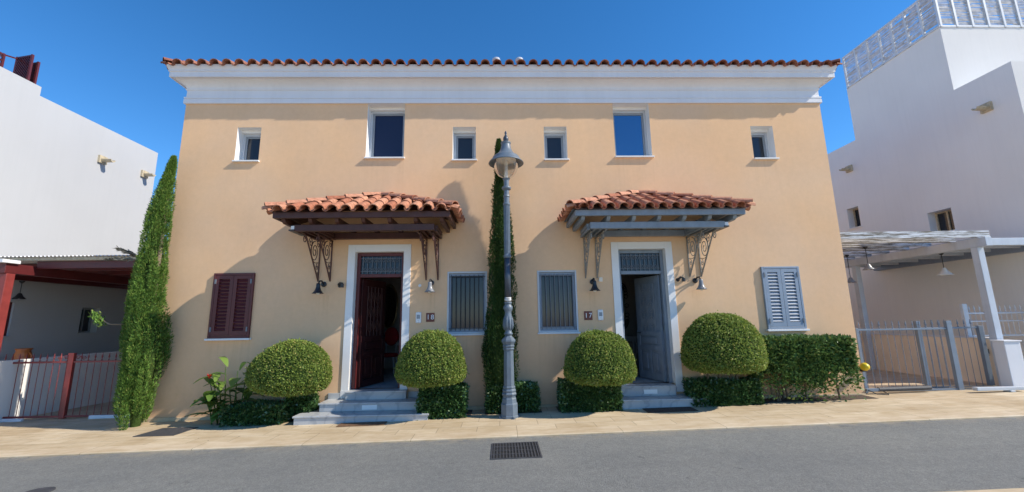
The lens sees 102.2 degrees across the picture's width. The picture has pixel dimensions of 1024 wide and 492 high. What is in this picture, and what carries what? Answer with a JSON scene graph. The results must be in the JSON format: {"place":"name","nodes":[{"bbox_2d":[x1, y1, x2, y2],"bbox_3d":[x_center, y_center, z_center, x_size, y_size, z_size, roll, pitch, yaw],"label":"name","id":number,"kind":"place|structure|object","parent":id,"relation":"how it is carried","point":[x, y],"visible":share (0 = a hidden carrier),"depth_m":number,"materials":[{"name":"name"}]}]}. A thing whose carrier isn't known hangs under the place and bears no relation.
{"place":"outdoors","nodes":[
{"label":"outdoors","id":0,"kind":"place"},
{"bbox_2d":[17,400,120,419],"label":"driveway","id":1,"kind":"structure","parent":0,"point":[83,411],"depth_m":9.14,"materials":[{"name":"grey concrete"}]},
{"bbox_2d":[11,348,32,359],"bbox_3d":[-11.252,3.122,9.408,0.440,1.540,0.440,-1,-10,-2],"label":"terracotta jar","id":2,"kind":"object","parent":1,"relation":"on","point":[23,352],"visible":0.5,"depth_m":9.44,"materials":[{"name":"ceramic"}]},
{"bbox_2d":[0,255,165,350],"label":"carport","id":3,"kind":"object","parent":1,"relation":"on","point":[91,270],"visible":0.33,"depth_m":8.94,"materials":[{"name":"red paint"}]},
{"bbox_2d":[11,281,25,298],"bbox_3d":[-11.788,1.056,9.916,0.252,0.438,0.252,-1,-10,-2],"label":"pendant lamp","id":4,"kind":"object","parent":3,"relation":"hanging from","point":[19,295],"visible":1,"depth_m":9.87,"materials":[{"name":"black metal"}]},
{"bbox_2d":[0,417,1023,491],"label":"road","id":5,"kind":"structure","parent":0,"point":[950,455],"depth_m":4.94,"materials":[{"name":"grey asphalt"}]},
{"bbox_2d":[26,487,55,491],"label":"manhole cover","id":6,"kind":"object","parent":5,"relation":"on","point":[46,489],"visible":1,"depth_m":4.61,"materials":[{"name":"metal"}]},
{"bbox_2d":[490,441,541,459],"bbox_3d":[0.048,2.726,5.492,0.650,0.047,0.680,-1,-10,-2],"label":"drain grate","id":7,"kind":"object","parent":5,"relation":"on","point":[514,450],"visible":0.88,"depth_m":5.46,"materials":[{"name":"metal"}]},
{"bbox_2d":[0,384,1023,450],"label":"pavement","id":8,"kind":"structure","parent":0,"point":[56,433],"depth_m":6.99,"materials":[{"name":"stone"}]},
{"bbox_2d":[0,418,23,421],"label":"gate stop","id":9,"kind":"object","parent":8,"relation":"on","point":[12,420],"visible":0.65,"depth_m":8.21,"materials":[{"name":"white paint"}]},
{"bbox_2d":[2,352,129,418],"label":"gate","id":10,"kind":"structure","parent":8,"relation":"on","point":[71,361],"depth_m":8.44,"materials":[{"name":"metal"}]},
{"bbox_2d":[88,415,129,418],"bbox_3d":[-7.966,3.427,8.300,1.000,0.075,0.060,-1,-10,-2],"label":"gate stop","id":11,"kind":"object","parent":8,"relation":"on","point":[99,416],"visible":0.49,"depth_m":8.27,"materials":[{"name":"white paint"}]},
{"bbox_2d":[87,155,177,430],"bbox_3d":[-7.127,0.728,7.914,1.417,5.252,0.761,-1,-10,-2],"label":"cypress","id":12,"kind":"object","parent":8,"relation":"on","point":[141,344],"visible":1,"depth_m":7.72,"materials":[{"name":"green plant"}]},
{"bbox_2d":[133,427,197,436],"bbox_3d":[-5.832,3.138,6.984,0.700,0.020,0.540,-1,-10,-2],"label":"drain cover","id":13,"kind":"object","parent":8,"relation":"on","point":[167,431],"visible":1,"depth_m":6.95,"materials":[{"name":"metal"}]},
{"bbox_2d":[336,421,386,426],"bbox_3d":[-2.564,3.047,7.072,0.800,0.028,0.215,-1,-10,-2],"label":"doormat","id":14,"kind":"object","parent":8,"relation":"on","point":[361,424],"visible":1,"depth_m":7.04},
{"bbox_2d":[414,382,469,420],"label":"hedge","id":15,"kind":"object","parent":8,"relation":"on","point":[450,401],"visible":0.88,"depth_m":7.36,"materials":[{"name":"green plant"}]},
{"bbox_2d":[488,131,523,419],"bbox_3d":[-0.085,0.362,7.740,0.690,5.392,0.690,-1,-10,-2],"label":"street lamp","id":16,"kind":"object","parent":8,"relation":"on","point":[506,158],"visible":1,"depth_m":7.62,"materials":[{"name":"grey grey painted metal"},{"name":"clear glass"}]},
{"bbox_2d":[485,409,541,414],"bbox_3d":[0.024,3.091,7.758,1.050,0.017,0.469,-1,-10,-2],"label":"planting bed","id":17,"kind":"object","parent":8,"relation":"on","point":[532,411],"visible":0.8,"depth_m":7.62,"materials":[{"name":"soil"}]},
{"bbox_2d":[481,138,519,412],"bbox_3d":[-0.252,0.432,8.169,0.777,5.502,0.703,-1,-10,-2],"label":"cypress","id":18,"kind":"object","parent":17,"relation":"on","point":[492,352],"visible":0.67,"depth_m":7.97,"materials":[{"name":"green plant"}]},
{"bbox_2d":[484,380,540,414],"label":"hedge","id":19,"kind":"object","parent":17,"relation":"on","point":[527,396],"visible":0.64,"depth_m":7.60,"materials":[{"name":"green plant"}]},
{"bbox_2d":[642,407,697,412],"bbox_3d":[2.833,2.938,7.419,0.890,0.027,0.325,-1,-10,-2],"label":"doormat","id":20,"kind":"object","parent":8,"relation":"on","point":[668,409],"visible":1,"depth_m":7.38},
{"bbox_2d":[709,395,876,404],"bbox_3d":[5.304,2.959,7.958,3.280,0.052,0.389,-1,-10,-2],"label":"planting bed","id":21,"kind":"object","parent":8,"relation":"on","point":[815,398],"visible":0.6,"depth_m":7.94,"materials":[{"name":"soil"}]},
{"bbox_2d":[681,375,765,406],"bbox_3d":[3.996,2.753,7.843,1.455,0.566,0.605,-1,-10,-2],"label":"hedge","id":22,"kind":"object","parent":21,"relation":"on","point":[724,392],"visible":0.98,"depth_m":7.64,"materials":[{"name":"green plant"}]},
{"bbox_2d":[679,310,768,382],"bbox_3d":[3.892,2.070,7.634,1.568,1.776,1.240,-1,-10,-2],"label":"round bush","id":23,"kind":"object","parent":21,"relation":"on","point":[729,344],"visible":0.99,"depth_m":7.29,"materials":[{"name":"green plant"}]},
{"bbox_2d":[747,333,865,401],"bbox_3d":[5.556,2.333,7.957,2.114,1.315,0.688,-1,-10,-2],"label":"hedge","id":24,"kind":"object","parent":21,"relation":"on","point":[813,359],"visible":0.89,"depth_m":7.75,"materials":[{"name":"green plant"}]},
{"bbox_2d":[864,385,931,394],"bbox_3d":[7.722,2.866,8.212,1.331,0.142,0.188,-1,-10,-2],"label":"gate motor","id":25,"kind":"object","parent":8,"relation":"on","point":[902,388],"visible":1,"depth_m":8.24,"materials":[{"name":"metal"}]},
{"bbox_2d":[855,320,964,392],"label":"gate","id":26,"kind":"structure","parent":8,"relation":"on","point":[954,359],"depth_m":8.49,"materials":[{"name":"grey metal"}]},
{"bbox_2d":[913,319,994,387],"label":"gate","id":27,"kind":"structure","parent":8,"relation":"on","point":[990,381],"depth_m":8.82,"materials":[{"name":"grey metal"}]},
{"bbox_2d":[972,386,1023,391],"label":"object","id":28,"kind":"object","parent":8,"relation":"on","point":[1005,388],"visible":1,"depth_m":8.03,"materials":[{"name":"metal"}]},
{"bbox_2d":[990,340,1023,386],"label":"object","id":29,"kind":"object","parent":8,"relation":"on","point":[1009,359],"visible":0.79,"depth_m":8.34,"materials":[{"name":"white paint"}]},
{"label":"planting bed","id":30,"kind":"structure","parent":8,"relation":"on","visible":0},
{"bbox_2d":[185,357,264,424],"bbox_3d":[-5.159,2.630,7.487,1.414,1.199,0.579,-2,-10,5],"label":"flowering plant","id":31,"kind":"object","parent":30,"relation":"on","point":[210,399],"visible":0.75,"depth_m":7.50,"materials":[{"name":"green plant"}]},
{"bbox_2d":[216,392,319,426],"bbox_3d":[-4.390,2.993,7.565,1.620,0.575,0.742,-1,-10,-2],"label":"hedge","id":32,"kind":"object","parent":30,"relation":"on","point":[270,412],"visible":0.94,"depth_m":7.31,"materials":[{"name":"green plant"}]},
{"bbox_2d":[244,338,332,403],"bbox_3d":[-4.001,2.413,7.407,1.534,1.516,1.092,-1,-10,-2],"label":"round bush","id":33,"kind":"object","parent":30,"relation":"on","point":[288,368],"visible":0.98,"depth_m":7.11,"materials":[{"name":"green plant"}]},
{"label":"planting bed","id":34,"kind":"structure","parent":8,"relation":"on","visible":0},
{"bbox_2d":[556,377,623,412],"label":"hedge","id":35,"kind":"object","parent":34,"relation":"on","point":[572,397],"visible":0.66,"depth_m":7.51,"materials":[{"name":"green plant"}]},
{"bbox_2d":[561,329,637,386],"bbox_3d":[1.593,2.243,7.534,1.393,1.546,1.144,-1,-10,-2],"label":"round bush","id":36,"kind":"object","parent":34,"relation":"on","point":[597,358],"visible":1,"depth_m":7.19,"materials":[{"name":"green plant"}]},
{"bbox_2d":[0,0,1023,235],"label":"sky","id":37,"kind":"structure","parent":0,"point":[100,60],"materials":[{"name":"blue"}]},
{"bbox_2d":[355,382,673,388],"bbox_3d":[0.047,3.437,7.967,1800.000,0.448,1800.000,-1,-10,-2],"label":"ground","id":38,"kind":"structure","parent":0,"point":[389,388],"depth_m":12.85,"materials":[{"name":"grey stone"}]},
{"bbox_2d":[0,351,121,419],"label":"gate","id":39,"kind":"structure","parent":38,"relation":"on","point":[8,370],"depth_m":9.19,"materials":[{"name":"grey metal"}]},
{"bbox_2d":[0,66,159,360],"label":"house","id":40,"kind":"structure","parent":38,"relation":"on","point":[72,183],"depth_m":11.12,"materials":[{"name":"white paint"}]},
{"bbox_2d":[3,302,14,337],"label":"window","id":41,"kind":"structure","parent":40,"relation":"in","point":[6,332],"depth_m":9.92,"materials":[{"name":"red paint"}]},
{"bbox_2d":[0,52,40,83],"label":"lattice screen","id":42,"kind":"object","parent":40,"relation":"on","point":[26,67],"visible":0.73,"depth_m":10.55,"materials":[{"name":"red paint"}]},
{"bbox_2d":[77,308,99,333],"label":"window","id":43,"kind":"structure","parent":40,"relation":"in","point":[86,326],"depth_m":11.94,"materials":[{"name":"grey metal"}]},
{"bbox_2d":[144,57,866,424],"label":"house","id":44,"kind":"structure","parent":38,"relation":"on","point":[640,179],"depth_m":8.70,"materials":[{"name":"beige paint"}]},
{"bbox_2d":[232,127,261,161],"bbox_3d":[-5.629,-2.141,8.942,0.545,0.790,0.355,-1,-10,-2],"label":"window","id":45,"kind":"structure","parent":44,"relation":"in","point":[248,138],"depth_m":9.04,"materials":[{"name":"metal"}]},
{"bbox_2d":[288,226,304,235],"bbox_3d":[-4.074,-0.286,7.865,0.095,0.100,0.500,-1,-10,-2],"label":"floodlight","id":46,"kind":"object","parent":44,"relation":"attached to","point":[293,231],"visible":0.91,"depth_m":7.76,"materials":[{"name":"white plastic"}]},
{"bbox_2d":[312,280,326,294],"bbox_3d":[-3.819,0.820,8.181,0.224,0.295,0.302,-1,-10,-2],"label":"wall lamp","id":47,"kind":"object","parent":44,"relation":"attached to","point":[317,291],"visible":1,"depth_m":8.12,"materials":[{"name":"black metal"}]},
{"bbox_2d":[337,282,343,287],"bbox_3d":[-3.442,0.780,8.287,0.098,0.110,0.187,8,-13,-41],"label":"spotlight","id":48,"kind":"object","parent":44,"relation":"attached to","point":[340,284],"visible":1,"depth_m":8.24,"materials":[{"name":"black metal"}]},
{"bbox_2d":[340,244,410,398],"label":"door","id":49,"kind":"structure","parent":44,"relation":"in","point":[374,267],"depth_m":8.52,"materials":[{"name":"brown paint"}]},
{"bbox_2d":[364,104,404,158],"bbox_3d":[-2.733,-2.466,9.074,0.852,1.275,0.355,-1,-10,-2],"label":"window","id":50,"kind":"structure","parent":44,"relation":"in","point":[385,122],"depth_m":9.19,"materials":[{"name":"metal"}]},
{"bbox_2d":[384,327,398,373],"bbox_3d":[-3.156,2.674,10.613,0.460,1.157,0.456,-1,-10,-2],"label":"chair","id":51,"kind":"object","parent":44,"relation":"on","point":[391,335],"visible":0.83,"depth_m":10.82,"materials":[{"name":"red fabric"}]},
{"bbox_2d":[385,284,397,328],"bbox_3d":[-3.498,1.716,11.770,0.516,1.256,0.054,-1,-10,-2],"label":"mirror","id":52,"kind":"object","parent":44,"relation":"attached to","point":[391,307],"visible":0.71,"depth_m":11.78,"materials":[{"name":"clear glass"}]},
{"bbox_2d":[416,312,420,322],"bbox_3d":[-1.869,1.430,8.254,0.110,0.215,0.042,-1,-10,-2],"label":"intercom","id":53,"kind":"object","parent":44,"relation":"attached to","point":[418,317],"visible":1,"depth_m":8.24,"materials":[{"name":"white plastic"}]},
{"bbox_2d":[425,279,434,292],"bbox_3d":[-1.630,0.797,8.242,0.224,0.295,0.302,-1,-10,-2],"label":"wall lamp","id":54,"kind":"object","parent":44,"relation":"attached to","point":[429,289],"visible":1,"depth_m":8.16,"materials":[{"name":"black metal"}]},
{"bbox_2d":[426,313,434,321],"bbox_3d":[-1.635,1.427,8.272,0.166,0.176,0.020,-1,-10,-2],"label":"number plate","id":55,"kind":"object","parent":44,"relation":"attached to","point":[430,317],"visible":1,"depth_m":8.27,"materials":[{"name":"ceramic"}]},
{"bbox_2d":[452,127,476,160],"bbox_3d":[-1.028,-2.190,9.069,0.545,0.790,0.355,-1,-10,-2],"label":"window","id":56,"kind":"structure","parent":44,"relation":"in","point":[464,138],"depth_m":9.18,"materials":[{"name":"metal"}]},
{"bbox_2d":[447,271,486,335],"bbox_3d":[-0.900,1.157,8.378,0.858,1.279,0.145,-1,-10,-2],"label":"window","id":57,"kind":"structure","parent":44,"relation":"in","point":[466,291],"depth_m":8.41,"materials":[{"name":"metal"}]},
{"bbox_2d":[544,127,569,160],"bbox_3d":[0.955,-2.211,9.124,0.545,0.790,0.355,-1,-10,-2],"label":"window","id":58,"kind":"structure","parent":44,"relation":"in","point":[555,138],"depth_m":9.23,"materials":[{"name":"metal"}]},
{"bbox_2d":[537,270,580,333],"bbox_3d":[0.931,1.138,8.428,0.858,1.279,0.145,-1,-10,-2],"label":"window","id":59,"kind":"structure","parent":44,"relation":"in","point":[556,289],"depth_m":8.46,"materials":[{"name":"metal"}]},
{"bbox_2d":[584,311,592,319],"bbox_3d":[1.542,1.407,8.358,0.166,0.176,0.020,-1,-10,-2],"label":"number plate","id":60,"kind":"object","parent":44,"relation":"attached to","point":[587,315],"visible":1,"depth_m":8.35,"materials":[{"name":"ceramic"}]},
{"bbox_2d":[590,278,599,291],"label":"wall lamp","id":61,"kind":"object","parent":44,"relation":"attached to","point":[594,288],"visible":1,"depth_m":8.26,"materials":[{"name":"black metal"}]},
{"bbox_2d":[598,310,602,319],"bbox_3d":[1.790,1.395,8.355,0.110,0.215,0.042,-1,-10,-2],"label":"intercom","id":62,"kind":"object","parent":44,"relation":"attached to","point":[600,314],"visible":1,"depth_m":8.34,"materials":[{"name":"white plastic"}]},
{"bbox_2d":[622,283,628,328],"bbox_3d":[3.069,1.727,11.945,0.619,1.351,0.035,-1,-10,-2],"label":"mirror","id":63,"kind":"object","parent":44,"relation":"attached to","point":[624,313],"visible":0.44,"depth_m":11.93,"materials":[{"name":"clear glass"}]},
{"bbox_2d":[572,241,683,391],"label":"door","id":64,"kind":"structure","parent":44,"relation":"in","point":[642,267],"depth_m":8.70,"materials":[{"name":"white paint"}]},
{"bbox_2d":[625,336,637,366],"bbox_3d":[3.047,2.900,11.392,0.800,0.803,0.360,-1,-10,-2],"label":"console table","id":65,"kind":"object","parent":44,"relation":"on","point":[631,338],"visible":0.28,"depth_m":11.30,"materials":[{"name":"white paint"}]},
{"bbox_2d":[612,104,654,157],"bbox_3d":[2.650,-2.523,9.223,0.852,1.275,0.355,-1,-10,-2],"label":"window","id":66,"kind":"structure","parent":44,"relation":"in","point":[632,135],"depth_m":9.34,"materials":[{"name":"glass"}]},
{"bbox_2d":[676,276,684,281],"bbox_3d":[3.454,0.677,8.483,0.098,0.110,0.187,8,-13,-41],"label":"spotlight","id":67,"kind":"object","parent":44,"relation":"attached to","point":[678,279],"visible":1,"depth_m":8.45,"materials":[{"name":"black metal"}]},
{"bbox_2d":[692,276,706,289],"bbox_3d":[3.818,0.759,8.389,0.224,0.295,0.302,-1,-10,-2],"label":"wall lamp","id":68,"kind":"object","parent":44,"relation":"attached to","point":[701,286],"visible":1,"depth_m":8.33,"materials":[{"name":"black metal"}]},
{"bbox_2d":[714,222,728,231],"bbox_3d":[4.072,-0.373,8.091,0.095,0.100,0.500,-1,-10,-2],"label":"floodlight","id":69,"kind":"object","parent":44,"relation":"attached to","point":[726,225],"visible":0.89,"depth_m":7.91,"materials":[{"name":"white plastic"}]},
{"bbox_2d":[750,126,779,159],"bbox_3d":[5.556,-2.259,9.251,0.545,0.790,0.355,-1,-10,-2],"label":"window","id":70,"kind":"structure","parent":44,"relation":"in","point":[763,143],"depth_m":9.35,"materials":[{"name":"metal"}]},
{"bbox_2d":[860,363,869,371],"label":"warning lamp","id":71,"kind":"object","parent":44,"relation":"attached to","point":[864,367],"visible":0.99,"depth_m":8.21,"materials":[{"name":"yellow plastic"}]},
{"bbox_2d":[0,410,1023,457],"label":"kerb","id":72,"kind":"structure","parent":38,"relation":"on","point":[476,435],"depth_m":6.21,"materials":[{"name":"stone"}]},
{"bbox_2d":[827,27,1023,358],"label":"house","id":73,"kind":"structure","parent":38,"relation":"on","point":[937,143],"depth_m":11.50,"materials":[{"name":"white paint"}]},
{"bbox_2d":[847,206,861,229],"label":"window","id":74,"kind":"structure","parent":73,"relation":"in","point":[853,213],"depth_m":14.51,"materials":[{"name":"beige stone"}]},
{"bbox_2d":[842,0,1023,88],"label":"rooftop railing","id":75,"kind":"object","parent":73,"relation":"on","point":[1000,9],"visible":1,"depth_m":11.95,"materials":[{"name":"white metal"}]},
{"bbox_2d":[927,207,956,230],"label":"window","id":76,"kind":"structure","parent":73,"relation":"in","point":[940,220],"depth_m":11.67,"materials":[{"name":"beige stone"}]},
{"bbox_2d":[859,333,998,384],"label":"wall","id":77,"kind":"structure","parent":38,"relation":"on","point":[893,357],"depth_m":10.13,"materials":[{"name":"white paint"}]},
{"bbox_2d":[959,304,1023,336],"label":"fence","id":78,"kind":"object","parent":77,"relation":"on","point":[964,309],"visible":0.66,"depth_m":9.48,"materials":[{"name":"white metal"}]},
{"bbox_2d":[865,369,985,387],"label":"driveway","id":79,"kind":"structure","parent":0,"point":[898,381],"depth_m":9.68,"materials":[{"name":"grey concrete"}]},
{"bbox_2d":[840,230,1023,385],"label":"pergola","id":80,"kind":"object","parent":79,"relation":"on","point":[978,247],"visible":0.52,"depth_m":9.60,"materials":[{"name":"white paint"},{"name":"weathered whitewashed wood"}]},
{"bbox_2d":[844,255,856,282],"bbox_3d":[9.083,0.616,11.143,0.252,0.758,0.252,-1,-10,-2],"label":"pendant lamp","id":81,"kind":"object","parent":80,"relation":"hanging from","point":[850,279],"visible":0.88,"depth_m":11.08,"materials":[{"name":"black metal"}]},
{"bbox_2d":[862,246,874,269],"bbox_3d":[8.513,0.294,9.915,0.252,0.558,0.252,-1,-10,-2],"label":"pendant lamp","id":82,"kind":"object","parent":80,"relation":"hanging from","point":[868,267],"visible":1,"depth_m":9.87,"materials":[{"name":"white metal"}]},
{"bbox_2d":[936,253,954,275],"bbox_3d":[10.579,0.441,10.145,0.317,0.550,0.317,-1,-10,-2],"label":"pendant lamp","id":83,"kind":"object","parent":80,"relation":"hanging from","point":[944,272],"visible":0.92,"depth_m":10.09,"materials":[{"name":"white metal"}]},
{"bbox_2d":[945,488,1023,491],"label":"pavement","id":84,"kind":"structure","parent":0,"point":[1008,490],"depth_m":3.82,"materials":[{"name":"stone"}]},
{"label":"planting bed","id":85,"kind":"structure","parent":0,"visible":0},
{"bbox_2d":[393,329,468,389],"bbox_3d":[-1.443,2.297,7.436,1.352,1.594,1.168,-1,-10,-2],"label":"round bush","id":86,"kind":"object","parent":85,"relation":"on","point":[427,358],"visible":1,"depth_m":7.10,"materials":[{"name":"green plant"}]}
]}

